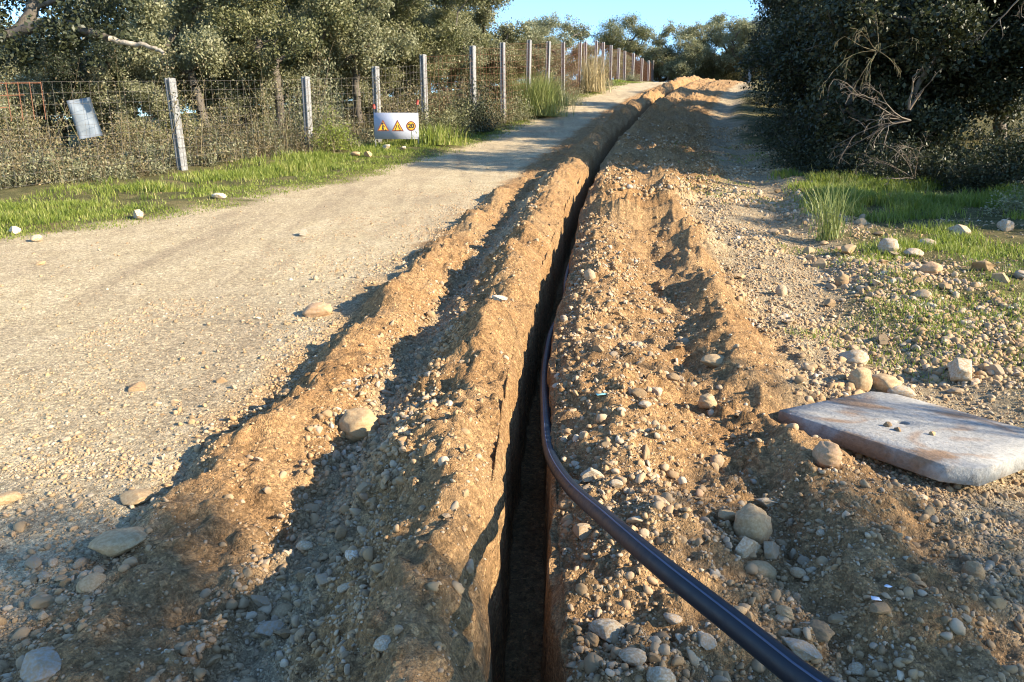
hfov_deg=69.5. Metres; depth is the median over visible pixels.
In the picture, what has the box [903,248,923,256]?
stone
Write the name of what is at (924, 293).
stone
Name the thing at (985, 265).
stone
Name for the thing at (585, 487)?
stone
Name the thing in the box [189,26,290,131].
holm oak
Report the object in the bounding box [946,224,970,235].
stone
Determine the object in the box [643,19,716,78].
holm oak
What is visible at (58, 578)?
stone
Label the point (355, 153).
stone
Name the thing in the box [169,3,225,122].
holm oak
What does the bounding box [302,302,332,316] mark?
stone
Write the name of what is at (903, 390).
stone
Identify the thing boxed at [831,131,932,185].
dead branch
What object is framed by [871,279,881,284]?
stone
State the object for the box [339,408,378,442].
stone
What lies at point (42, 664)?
stone
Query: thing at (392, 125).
warning sign
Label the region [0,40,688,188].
wire fence
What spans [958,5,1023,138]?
holm oak
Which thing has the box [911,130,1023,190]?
shrub
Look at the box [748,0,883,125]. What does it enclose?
holm oak
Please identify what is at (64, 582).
stone
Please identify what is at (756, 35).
holm oak
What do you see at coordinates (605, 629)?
stone
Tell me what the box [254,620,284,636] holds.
stone
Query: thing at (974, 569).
stone
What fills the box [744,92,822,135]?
shrub
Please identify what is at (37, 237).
stone
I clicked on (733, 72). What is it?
holm oak
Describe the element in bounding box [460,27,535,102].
holm oak
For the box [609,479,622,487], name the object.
stone
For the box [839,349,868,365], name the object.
stone
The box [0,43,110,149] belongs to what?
holm oak
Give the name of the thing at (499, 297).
stone
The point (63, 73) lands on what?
holm oak
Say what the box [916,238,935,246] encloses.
stone
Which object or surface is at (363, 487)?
stone
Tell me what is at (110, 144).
shrub
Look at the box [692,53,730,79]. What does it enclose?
holm oak
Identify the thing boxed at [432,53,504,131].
shrub
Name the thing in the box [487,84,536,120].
shrub
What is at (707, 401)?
stone
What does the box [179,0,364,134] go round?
holm oak
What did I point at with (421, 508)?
stone
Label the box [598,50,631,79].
holm oak
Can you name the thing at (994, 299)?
stone
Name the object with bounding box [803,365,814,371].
stone
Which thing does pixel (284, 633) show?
stone
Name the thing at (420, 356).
stone
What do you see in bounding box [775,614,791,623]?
stone
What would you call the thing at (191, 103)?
holm oak
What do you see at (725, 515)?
stone
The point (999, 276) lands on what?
stone
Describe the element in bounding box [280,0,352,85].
holm oak
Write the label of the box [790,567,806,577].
stone
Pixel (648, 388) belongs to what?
stone
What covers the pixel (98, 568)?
stone
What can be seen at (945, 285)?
stone
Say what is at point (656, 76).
holm oak
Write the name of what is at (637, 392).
stone
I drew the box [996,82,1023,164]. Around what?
shrub
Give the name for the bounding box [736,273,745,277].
stone
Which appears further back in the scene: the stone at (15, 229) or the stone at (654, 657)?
the stone at (15, 229)
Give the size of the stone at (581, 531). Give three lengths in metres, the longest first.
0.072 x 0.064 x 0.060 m
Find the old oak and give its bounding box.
[0,0,164,77]
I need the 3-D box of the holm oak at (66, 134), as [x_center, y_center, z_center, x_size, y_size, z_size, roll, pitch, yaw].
[-16.438,-9.026,26.775,4.456,4.421,4.571,0,13,0]
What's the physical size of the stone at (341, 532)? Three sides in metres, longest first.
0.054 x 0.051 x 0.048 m
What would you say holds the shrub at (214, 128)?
on the ground at (518, 629)
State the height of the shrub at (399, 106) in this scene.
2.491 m
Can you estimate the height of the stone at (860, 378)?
0.168 m
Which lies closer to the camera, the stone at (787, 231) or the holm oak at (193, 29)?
the stone at (787, 231)
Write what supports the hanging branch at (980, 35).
hanging from the holm oak at (937, 29)
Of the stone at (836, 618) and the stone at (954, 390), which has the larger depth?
the stone at (954, 390)
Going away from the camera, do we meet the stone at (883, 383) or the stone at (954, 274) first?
the stone at (883, 383)
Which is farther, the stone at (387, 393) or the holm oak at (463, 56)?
the holm oak at (463, 56)
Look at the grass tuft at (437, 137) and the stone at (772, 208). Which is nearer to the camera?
the stone at (772, 208)
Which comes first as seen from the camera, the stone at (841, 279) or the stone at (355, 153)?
the stone at (841, 279)
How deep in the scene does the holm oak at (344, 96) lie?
29.81 m
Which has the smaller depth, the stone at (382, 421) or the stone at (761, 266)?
the stone at (382, 421)
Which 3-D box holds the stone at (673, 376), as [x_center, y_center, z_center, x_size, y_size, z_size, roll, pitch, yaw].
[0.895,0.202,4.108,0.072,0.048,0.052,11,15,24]
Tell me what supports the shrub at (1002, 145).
on the ground at (518, 629)
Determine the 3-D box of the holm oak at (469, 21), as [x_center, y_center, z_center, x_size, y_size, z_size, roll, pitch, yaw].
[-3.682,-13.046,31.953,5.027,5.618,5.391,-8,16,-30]
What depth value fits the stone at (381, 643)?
1.83 m
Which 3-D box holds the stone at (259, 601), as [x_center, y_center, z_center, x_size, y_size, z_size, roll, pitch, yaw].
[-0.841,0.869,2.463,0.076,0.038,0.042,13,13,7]
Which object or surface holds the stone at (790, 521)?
on the ground at (518, 629)
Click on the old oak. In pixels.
(17, 41)
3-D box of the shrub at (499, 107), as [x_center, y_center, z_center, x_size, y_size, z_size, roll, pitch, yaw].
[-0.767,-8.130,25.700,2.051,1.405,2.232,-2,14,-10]
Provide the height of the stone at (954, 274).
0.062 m
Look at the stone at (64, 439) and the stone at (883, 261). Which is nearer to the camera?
the stone at (64, 439)
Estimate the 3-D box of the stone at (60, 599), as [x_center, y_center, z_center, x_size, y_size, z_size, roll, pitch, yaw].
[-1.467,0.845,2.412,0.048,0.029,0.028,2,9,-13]
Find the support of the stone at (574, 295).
on the ground at (518, 629)
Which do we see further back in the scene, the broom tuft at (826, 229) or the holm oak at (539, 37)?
the holm oak at (539, 37)
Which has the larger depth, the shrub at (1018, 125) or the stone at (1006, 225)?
the shrub at (1018, 125)
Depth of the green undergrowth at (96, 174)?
15.39 m
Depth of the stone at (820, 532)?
2.61 m
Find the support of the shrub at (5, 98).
on the ground at (518, 629)
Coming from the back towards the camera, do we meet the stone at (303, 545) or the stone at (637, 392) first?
the stone at (637, 392)
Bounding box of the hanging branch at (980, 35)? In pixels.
[965,0,1023,46]
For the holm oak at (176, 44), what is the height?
3.630 m
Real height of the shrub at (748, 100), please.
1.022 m
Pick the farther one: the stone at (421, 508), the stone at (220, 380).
the stone at (220, 380)
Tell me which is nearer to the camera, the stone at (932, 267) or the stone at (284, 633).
the stone at (284, 633)
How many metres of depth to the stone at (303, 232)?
8.90 m
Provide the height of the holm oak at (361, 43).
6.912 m
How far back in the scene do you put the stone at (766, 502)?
2.95 m
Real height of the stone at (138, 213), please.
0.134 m
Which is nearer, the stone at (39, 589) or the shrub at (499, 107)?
the stone at (39, 589)
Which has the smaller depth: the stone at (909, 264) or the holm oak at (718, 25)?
the stone at (909, 264)
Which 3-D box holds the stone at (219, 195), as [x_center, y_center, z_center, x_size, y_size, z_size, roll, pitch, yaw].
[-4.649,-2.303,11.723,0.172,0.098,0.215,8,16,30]
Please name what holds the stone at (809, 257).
on the ground at (518, 629)
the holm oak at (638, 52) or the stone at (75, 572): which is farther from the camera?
the holm oak at (638, 52)
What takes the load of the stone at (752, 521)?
on the ground at (518, 629)
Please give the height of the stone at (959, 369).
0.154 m
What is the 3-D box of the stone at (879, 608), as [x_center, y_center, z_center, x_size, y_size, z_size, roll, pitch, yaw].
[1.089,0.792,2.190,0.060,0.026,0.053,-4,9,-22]
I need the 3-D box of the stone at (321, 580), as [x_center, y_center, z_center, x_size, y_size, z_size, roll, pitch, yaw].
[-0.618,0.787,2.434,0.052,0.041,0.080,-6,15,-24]
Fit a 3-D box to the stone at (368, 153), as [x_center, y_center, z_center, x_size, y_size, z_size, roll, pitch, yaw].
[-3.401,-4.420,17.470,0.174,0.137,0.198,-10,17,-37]
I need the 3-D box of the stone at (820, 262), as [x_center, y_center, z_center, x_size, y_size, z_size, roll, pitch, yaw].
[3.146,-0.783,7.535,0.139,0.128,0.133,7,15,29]
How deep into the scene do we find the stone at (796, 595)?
2.38 m
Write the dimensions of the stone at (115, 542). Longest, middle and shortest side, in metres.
0.210 x 0.199 x 0.085 m
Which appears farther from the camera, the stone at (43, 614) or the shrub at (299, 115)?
the shrub at (299, 115)
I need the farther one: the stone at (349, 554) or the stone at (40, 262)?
the stone at (40, 262)
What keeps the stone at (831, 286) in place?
on the ground at (518, 629)
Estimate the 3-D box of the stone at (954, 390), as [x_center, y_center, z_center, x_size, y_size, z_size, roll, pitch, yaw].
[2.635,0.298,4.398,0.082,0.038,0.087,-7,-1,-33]
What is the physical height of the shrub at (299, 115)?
3.045 m
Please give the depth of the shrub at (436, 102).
24.07 m
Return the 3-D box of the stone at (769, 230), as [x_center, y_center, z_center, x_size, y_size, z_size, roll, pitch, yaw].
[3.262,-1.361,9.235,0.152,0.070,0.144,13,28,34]
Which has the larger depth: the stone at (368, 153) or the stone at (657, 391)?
the stone at (368, 153)
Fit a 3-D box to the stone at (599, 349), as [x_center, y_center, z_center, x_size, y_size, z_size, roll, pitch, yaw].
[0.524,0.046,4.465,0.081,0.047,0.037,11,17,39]
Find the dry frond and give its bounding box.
[818,10,917,99]
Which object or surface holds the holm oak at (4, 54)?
on the ground at (518, 629)
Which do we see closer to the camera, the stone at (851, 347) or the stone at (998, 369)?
the stone at (998, 369)
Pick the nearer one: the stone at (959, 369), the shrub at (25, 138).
the stone at (959, 369)
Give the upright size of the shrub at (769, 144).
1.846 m
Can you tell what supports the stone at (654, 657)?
on the ground at (518, 629)
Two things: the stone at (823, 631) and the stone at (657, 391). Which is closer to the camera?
the stone at (823, 631)
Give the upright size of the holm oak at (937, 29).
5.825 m
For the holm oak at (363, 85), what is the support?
on the ground at (518, 629)
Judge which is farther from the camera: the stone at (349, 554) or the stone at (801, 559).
the stone at (801, 559)
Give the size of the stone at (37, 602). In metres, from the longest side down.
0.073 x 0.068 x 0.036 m
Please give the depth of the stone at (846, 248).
7.88 m
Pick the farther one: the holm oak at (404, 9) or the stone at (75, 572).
the holm oak at (404, 9)
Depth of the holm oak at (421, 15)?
27.63 m
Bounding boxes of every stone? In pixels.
[0,491,22,504]
[9,226,20,233]
[19,647,61,681]
[24,556,42,568]
[26,576,37,583]
[29,594,53,609]
[30,234,42,241]
[30,628,46,637]
[34,261,45,264]
[35,587,44,593]
[37,571,50,579]
[37,610,47,619]
[48,557,57,567]
[54,574,67,581]
[55,595,69,603]
[59,578,70,586]
[60,436,70,442]
[71,557,89,569]
[71,570,78,576]
[76,572,105,592]
[88,526,147,556]
[93,565,104,572]
[119,489,152,504]
[127,381,145,391]
[133,209,143,218]
[204,439,212,446]
[211,193,226,198]
[215,377,226,382]
[251,595,269,606]
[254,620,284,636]
[270,603,292,617]
[272,629,291,638]
[296,540,312,550]
[299,229,307,235]
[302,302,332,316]
[303,503,319,512]
[315,573,328,586]
[332,451,340,461]
[335,525,347,539]
[337,582,348,592]
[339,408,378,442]
[345,550,358,560]
[350,152,359,155]
[355,481,372,494]
[359,546,367,556]
[364,151,371,156]
[373,635,390,651]
[378,418,387,424]
[380,390,394,396]
[416,354,423,359]
[418,505,425,511]
[426,311,435,316]
[442,513,450,517]
[492,295,507,300]
[571,293,577,298]
[572,523,591,539]
[580,468,603,481]
[582,485,589,490]
[584,268,595,280]
[585,632,599,647]
[588,618,625,642]
[593,345,604,352]
[604,324,613,329]
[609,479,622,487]
[618,647,646,666]
[631,388,646,397]
[638,400,651,407]
[646,386,651,391]
[646,666,675,681]
[648,652,660,662]
[651,387,662,396]
[659,307,668,313]
[663,612,682,624]
[667,373,679,380]
[680,338,688,342]
[696,632,716,649]
[698,393,716,408]
[700,354,724,366]
[710,454,724,468]
[718,509,734,521]
[725,520,731,527]
[733,503,772,544]
[734,536,761,557]
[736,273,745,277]
[747,560,776,579]
[749,551,756,559]
[753,497,777,506]
[758,264,764,268]
[763,541,779,559]
[767,229,778,233]
[769,206,775,211]
[775,284,787,295]
[775,605,794,619]
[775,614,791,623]
[780,636,822,660]
[783,229,790,234]
[783,319,792,324]
[787,518,793,526]
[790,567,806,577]
[792,592,800,599]
[797,555,809,564]
[803,246,814,253]
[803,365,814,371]
[805,255,813,259]
[808,619,834,641]
[812,258,826,267]
[812,441,842,467]
[816,529,824,536]
[822,298,835,306]
[825,283,835,288]
[828,613,844,623]
[835,273,848,285]
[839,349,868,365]
[841,244,855,253]
[846,345,857,350]
[848,367,872,391]
[848,662,864,674]
[855,218,866,224]
[869,602,890,613]
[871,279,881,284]
[871,374,902,392]
[873,231,884,235]
[873,661,888,671]
[877,238,898,253]
[877,259,888,263]
[878,334,888,344]
[883,422,891,426]
[887,385,916,397]
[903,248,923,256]
[904,262,915,266]
[912,276,923,283]
[913,289,931,298]
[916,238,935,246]
[919,261,942,274]
[938,283,952,288]
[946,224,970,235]
[946,388,963,393]
[947,357,971,381]
[951,271,958,276]
[961,561,985,579]
[970,260,996,270]
[982,364,1004,375]
[987,596,1006,609]
[991,272,1009,282]
[992,297,1001,301]
[997,219,1013,231]
[1014,270,1023,278]
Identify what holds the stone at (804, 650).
on the ground at (518, 629)
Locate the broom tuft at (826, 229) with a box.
[790,167,872,240]
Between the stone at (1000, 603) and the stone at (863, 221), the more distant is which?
the stone at (863, 221)
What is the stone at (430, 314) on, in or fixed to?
on the ground at (518, 629)
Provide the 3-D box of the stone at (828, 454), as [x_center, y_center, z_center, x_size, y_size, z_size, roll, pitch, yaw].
[1.308,0.478,3.062,0.105,0.125,0.118,-1,14,-5]
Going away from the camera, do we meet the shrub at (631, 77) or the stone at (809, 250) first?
the stone at (809, 250)
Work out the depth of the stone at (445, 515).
2.42 m
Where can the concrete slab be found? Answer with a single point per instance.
(960, 447)
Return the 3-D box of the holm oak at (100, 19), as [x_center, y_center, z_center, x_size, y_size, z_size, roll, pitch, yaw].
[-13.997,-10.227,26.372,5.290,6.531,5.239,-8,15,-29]
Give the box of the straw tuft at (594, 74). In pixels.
[571,49,614,92]
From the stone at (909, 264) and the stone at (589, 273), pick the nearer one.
the stone at (589, 273)
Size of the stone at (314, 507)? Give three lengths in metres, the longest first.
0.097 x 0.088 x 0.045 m
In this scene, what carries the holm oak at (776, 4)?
on the ground at (518, 629)
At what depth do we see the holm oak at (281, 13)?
26.17 m
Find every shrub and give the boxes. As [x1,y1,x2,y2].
[0,72,69,160]
[65,101,167,160]
[143,98,226,144]
[183,92,257,146]
[274,33,350,138]
[303,106,359,151]
[360,54,433,128]
[409,55,461,121]
[418,88,482,137]
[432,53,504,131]
[465,93,519,121]
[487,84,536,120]
[559,88,588,105]
[624,69,642,80]
[736,86,772,103]
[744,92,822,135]
[752,80,828,150]
[755,93,867,170]
[764,99,813,121]
[829,117,962,183]
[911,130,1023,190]
[937,110,1023,185]
[975,177,1023,216]
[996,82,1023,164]
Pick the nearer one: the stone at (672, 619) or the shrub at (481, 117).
the stone at (672, 619)
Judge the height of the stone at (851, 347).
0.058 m
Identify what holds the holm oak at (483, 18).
on the ground at (518, 629)
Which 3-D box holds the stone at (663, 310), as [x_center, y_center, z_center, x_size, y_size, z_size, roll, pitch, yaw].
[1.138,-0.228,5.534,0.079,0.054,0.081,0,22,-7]
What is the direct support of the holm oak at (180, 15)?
on the ground at (518, 629)
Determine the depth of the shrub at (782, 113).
26.00 m
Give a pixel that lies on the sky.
(657, 12)
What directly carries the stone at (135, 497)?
on the ground at (518, 629)
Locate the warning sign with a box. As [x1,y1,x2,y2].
[372,100,418,146]
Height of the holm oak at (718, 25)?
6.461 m
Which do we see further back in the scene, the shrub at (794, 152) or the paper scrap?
the shrub at (794, 152)
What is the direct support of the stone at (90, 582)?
on the ground at (518, 629)
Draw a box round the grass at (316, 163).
[0,79,1023,386]
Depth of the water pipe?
1.69 m
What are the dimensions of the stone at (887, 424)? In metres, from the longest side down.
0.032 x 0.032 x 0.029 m
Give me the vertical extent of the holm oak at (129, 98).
3.224 m
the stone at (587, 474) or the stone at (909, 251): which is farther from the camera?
the stone at (909, 251)
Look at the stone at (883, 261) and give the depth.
7.33 m
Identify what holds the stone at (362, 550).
on the ground at (518, 629)
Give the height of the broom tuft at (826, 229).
0.882 m
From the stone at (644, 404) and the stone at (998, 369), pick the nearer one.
the stone at (644, 404)
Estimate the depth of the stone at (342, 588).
2.33 m
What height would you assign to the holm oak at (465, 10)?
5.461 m
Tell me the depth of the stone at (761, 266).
7.23 m
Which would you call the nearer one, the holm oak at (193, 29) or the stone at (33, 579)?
the stone at (33, 579)
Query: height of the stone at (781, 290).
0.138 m
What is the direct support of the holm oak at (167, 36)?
on the ground at (518, 629)
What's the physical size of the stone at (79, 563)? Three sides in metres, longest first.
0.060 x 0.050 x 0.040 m
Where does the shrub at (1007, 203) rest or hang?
on the ground at (518, 629)
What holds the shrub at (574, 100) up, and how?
on the ground at (518, 629)
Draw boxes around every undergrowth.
[0,0,989,189]
[0,73,991,188]
[776,99,1023,192]
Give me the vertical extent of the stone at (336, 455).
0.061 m
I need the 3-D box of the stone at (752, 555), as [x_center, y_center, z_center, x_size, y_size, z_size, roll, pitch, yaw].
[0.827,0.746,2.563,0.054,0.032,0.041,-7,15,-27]
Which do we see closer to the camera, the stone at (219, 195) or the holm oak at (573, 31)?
the stone at (219, 195)
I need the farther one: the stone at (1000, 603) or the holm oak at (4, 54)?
the holm oak at (4, 54)
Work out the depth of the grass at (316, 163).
11.04 m
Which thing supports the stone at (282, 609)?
on the ground at (518, 629)
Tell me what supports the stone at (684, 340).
on the ground at (518, 629)
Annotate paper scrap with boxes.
[871,596,881,600]
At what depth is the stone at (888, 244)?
7.86 m
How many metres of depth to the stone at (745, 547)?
2.55 m
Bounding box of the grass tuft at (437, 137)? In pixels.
[402,122,469,145]
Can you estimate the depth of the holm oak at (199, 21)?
25.84 m
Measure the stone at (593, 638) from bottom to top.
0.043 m
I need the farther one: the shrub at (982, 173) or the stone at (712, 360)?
the shrub at (982, 173)
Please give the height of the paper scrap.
0.007 m
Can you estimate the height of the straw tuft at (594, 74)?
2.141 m
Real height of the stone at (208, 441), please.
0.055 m
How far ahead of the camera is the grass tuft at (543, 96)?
27.09 m
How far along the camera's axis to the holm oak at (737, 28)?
55.98 m
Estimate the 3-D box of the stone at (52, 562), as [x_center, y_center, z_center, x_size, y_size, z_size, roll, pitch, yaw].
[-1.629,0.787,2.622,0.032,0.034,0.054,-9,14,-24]
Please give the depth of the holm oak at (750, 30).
54.48 m
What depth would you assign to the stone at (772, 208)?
11.16 m
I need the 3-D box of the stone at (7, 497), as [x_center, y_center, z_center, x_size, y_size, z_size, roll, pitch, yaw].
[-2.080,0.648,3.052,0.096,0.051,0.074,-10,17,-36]
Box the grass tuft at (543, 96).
[493,68,584,116]
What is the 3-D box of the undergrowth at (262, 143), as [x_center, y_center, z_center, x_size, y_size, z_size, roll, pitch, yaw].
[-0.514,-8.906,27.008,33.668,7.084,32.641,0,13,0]
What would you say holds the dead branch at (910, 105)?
on the ground at (518, 629)
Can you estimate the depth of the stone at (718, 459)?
3.27 m
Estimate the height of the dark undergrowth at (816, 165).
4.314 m
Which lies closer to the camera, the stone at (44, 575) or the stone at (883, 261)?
the stone at (44, 575)
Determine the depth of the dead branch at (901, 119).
12.60 m
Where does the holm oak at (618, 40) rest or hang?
on the ground at (518, 629)
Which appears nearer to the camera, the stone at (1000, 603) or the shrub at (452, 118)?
the stone at (1000, 603)
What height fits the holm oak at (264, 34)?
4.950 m
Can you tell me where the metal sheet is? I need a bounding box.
[66,97,102,138]
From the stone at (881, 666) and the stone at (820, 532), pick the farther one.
the stone at (820, 532)
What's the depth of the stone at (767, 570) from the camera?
2.48 m
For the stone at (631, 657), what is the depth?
1.99 m
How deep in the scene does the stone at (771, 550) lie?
2.56 m
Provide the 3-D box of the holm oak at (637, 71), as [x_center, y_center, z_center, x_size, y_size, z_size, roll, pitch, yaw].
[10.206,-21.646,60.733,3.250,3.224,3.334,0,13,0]
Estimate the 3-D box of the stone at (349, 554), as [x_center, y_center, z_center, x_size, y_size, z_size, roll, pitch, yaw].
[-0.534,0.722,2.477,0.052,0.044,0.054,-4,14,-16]
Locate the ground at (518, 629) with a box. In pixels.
[0,75,1023,681]
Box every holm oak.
[0,8,31,86]
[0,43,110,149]
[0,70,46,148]
[2,33,107,149]
[32,20,142,158]
[46,0,189,134]
[54,35,184,145]
[97,0,265,131]
[103,1,198,142]
[134,28,221,133]
[155,1,199,121]
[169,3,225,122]
[179,0,283,128]
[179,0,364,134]
[185,10,239,129]
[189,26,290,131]
[265,1,353,124]
[269,7,380,118]
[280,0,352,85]
[286,0,425,126]
[293,5,360,112]
[342,2,430,42]
[348,18,449,112]
[364,0,499,91]
[397,6,489,113]
[414,0,476,92]
[422,0,539,101]
[426,0,496,91]
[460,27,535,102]
[510,24,570,84]
[519,11,595,79]
[565,42,608,74]
[590,11,653,58]
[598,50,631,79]
[622,59,655,80]
[623,26,668,77]
[638,46,677,80]
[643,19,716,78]
[680,11,749,76]
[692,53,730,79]
[711,8,775,82]
[721,49,744,80]
[729,0,969,142]
[736,9,780,59]
[737,0,910,136]
[739,21,783,80]
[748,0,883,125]
[778,0,1023,159]
[946,0,1023,109]
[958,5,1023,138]
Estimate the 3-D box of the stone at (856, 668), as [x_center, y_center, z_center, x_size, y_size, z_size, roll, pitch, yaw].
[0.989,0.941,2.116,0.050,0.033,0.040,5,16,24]
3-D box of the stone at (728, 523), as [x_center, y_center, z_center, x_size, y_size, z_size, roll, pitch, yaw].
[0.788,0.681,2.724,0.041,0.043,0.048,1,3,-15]
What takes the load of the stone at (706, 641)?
on the ground at (518, 629)
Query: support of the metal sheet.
hanging from the wire fence
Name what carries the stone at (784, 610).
on the ground at (518, 629)
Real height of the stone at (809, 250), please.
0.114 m
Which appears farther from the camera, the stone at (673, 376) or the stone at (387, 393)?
the stone at (387, 393)
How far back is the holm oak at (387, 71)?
24.84 m
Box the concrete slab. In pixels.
[778,391,1023,485]
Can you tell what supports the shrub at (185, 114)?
on the ground at (518, 629)
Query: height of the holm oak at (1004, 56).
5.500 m
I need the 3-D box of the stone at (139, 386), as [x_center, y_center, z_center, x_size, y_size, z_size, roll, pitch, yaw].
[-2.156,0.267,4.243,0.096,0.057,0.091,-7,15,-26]
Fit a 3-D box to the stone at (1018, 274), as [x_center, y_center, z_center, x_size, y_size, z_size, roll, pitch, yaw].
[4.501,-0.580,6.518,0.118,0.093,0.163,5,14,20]
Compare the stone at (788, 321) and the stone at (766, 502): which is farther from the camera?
the stone at (788, 321)
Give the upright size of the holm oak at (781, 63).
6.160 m
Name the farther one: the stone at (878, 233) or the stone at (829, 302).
the stone at (878, 233)
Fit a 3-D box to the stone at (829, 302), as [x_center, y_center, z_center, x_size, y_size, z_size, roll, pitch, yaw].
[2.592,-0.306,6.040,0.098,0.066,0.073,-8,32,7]
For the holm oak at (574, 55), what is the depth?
54.15 m
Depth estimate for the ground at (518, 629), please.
3.98 m
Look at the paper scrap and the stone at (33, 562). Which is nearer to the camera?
the paper scrap
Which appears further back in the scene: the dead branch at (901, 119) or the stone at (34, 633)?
the dead branch at (901, 119)
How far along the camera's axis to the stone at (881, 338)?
5.19 m
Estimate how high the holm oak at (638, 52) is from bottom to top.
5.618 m
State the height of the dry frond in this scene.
1.511 m
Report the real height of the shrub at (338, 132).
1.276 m
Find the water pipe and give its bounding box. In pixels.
[540,242,834,681]
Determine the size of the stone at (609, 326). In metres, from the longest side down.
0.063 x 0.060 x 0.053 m
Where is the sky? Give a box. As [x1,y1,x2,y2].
[0,0,1022,117]
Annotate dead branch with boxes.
[827,79,910,166]
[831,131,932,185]
[907,66,939,109]
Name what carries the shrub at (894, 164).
on the ground at (518, 629)
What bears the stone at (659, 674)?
on the ground at (518, 629)
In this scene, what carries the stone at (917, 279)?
on the ground at (518, 629)

